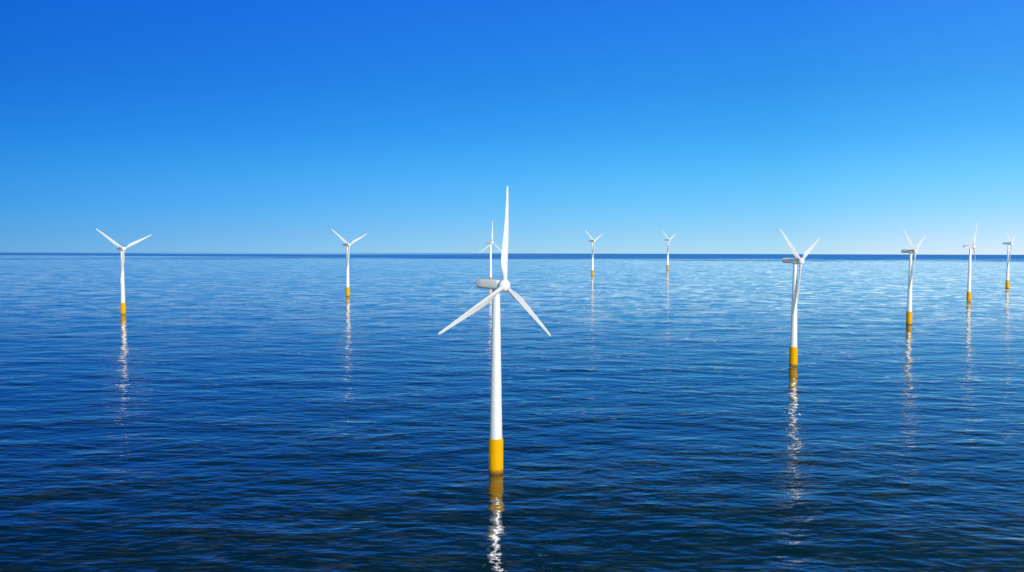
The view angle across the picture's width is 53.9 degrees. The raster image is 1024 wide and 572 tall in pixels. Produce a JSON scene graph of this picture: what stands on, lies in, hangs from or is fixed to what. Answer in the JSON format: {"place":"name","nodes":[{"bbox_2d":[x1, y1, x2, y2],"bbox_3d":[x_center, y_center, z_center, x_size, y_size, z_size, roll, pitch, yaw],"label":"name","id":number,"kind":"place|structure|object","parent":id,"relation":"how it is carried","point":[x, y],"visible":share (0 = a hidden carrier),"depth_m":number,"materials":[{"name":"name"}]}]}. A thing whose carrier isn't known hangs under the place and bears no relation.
{"place":"outdoors","nodes":[
{"label":"outdoors","id":0,"kind":"place"},
{"bbox_2d":[0,252,1023,571],"bbox_3d":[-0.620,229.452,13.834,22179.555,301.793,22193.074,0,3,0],"label":"water","id":1,"kind":"structure","parent":0,"point":[244,412],"depth_m":424.15,"materials":[{"name":"blue liquid"}]},
{"bbox_2d":[96,229,150,314],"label":"wind turbine","id":2,"kind":"object","parent":1,"relation":"in","point":[122,282],"visible":0.98,"depth_m":903.80,"materials":[{"name":"metal"}]},
{"bbox_2d":[332,229,365,296],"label":"wind turbine","id":3,"kind":"object","parent":1,"relation":"in","point":[347,244],"visible":0.99,"depth_m":1154.82,"materials":[{"name":"metal"}]},
{"bbox_2d":[479,221,501,278],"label":"wind turbine","id":4,"kind":"object","parent":1,"relation":"in","point":[490,263],"visible":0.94,"depth_m":1428.65,"materials":[{"name":"metal"}]},
{"bbox_2d":[438,186,550,473],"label":"wind turbine","id":5,"kind":"object","parent":1,"relation":"in","point":[497,286],"visible":1,"depth_m":320.62,"materials":[{"name":"white paint"}]},
{"bbox_2d":[587,233,600,275],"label":"wind turbine","id":6,"kind":"object","parent":1,"relation":"in","point":[592,264],"visible":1,"depth_m":1709.09,"materials":[{"name":"metal"}]},
{"bbox_2d":[663,232,676,270],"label":"wind turbine","id":7,"kind":"object","parent":1,"relation":"in","point":[668,242],"visible":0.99,"depth_m":1997.41,"materials":[{"name":"metal"}]},
{"bbox_2d":[780,229,819,365],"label":"wind turbine","id":8,"kind":"object","parent":1,"relation":"in","point":[793,354],"visible":0.99,"depth_m":573.58,"materials":[{"name":"metal"}]},
{"bbox_2d":[901,229,924,324],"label":"wind turbine","id":9,"kind":"object","parent":1,"relation":"in","point":[909,296],"visible":1,"depth_m":825.94,"materials":[{"name":"metal"}]},
{"bbox_2d":[963,227,976,301],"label":"wind turbine","id":10,"kind":"object","parent":1,"relation":"in","point":[970,247],"visible":0.99,"depth_m":1095.96,"materials":[{"name":"metal"}]},
{"bbox_2d":[1002,231,1015,288],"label":"wind turbine","id":11,"kind":"object","parent":1,"relation":"in","point":[1008,265],"visible":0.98,"depth_m":1360.23,"materials":[{"name":"metal"}]},
{"bbox_2d":[0,0,1023,254],"label":"sky","id":12,"kind":"structure","parent":0,"point":[192,126],"materials":[{"name":"blue"}]}
]}

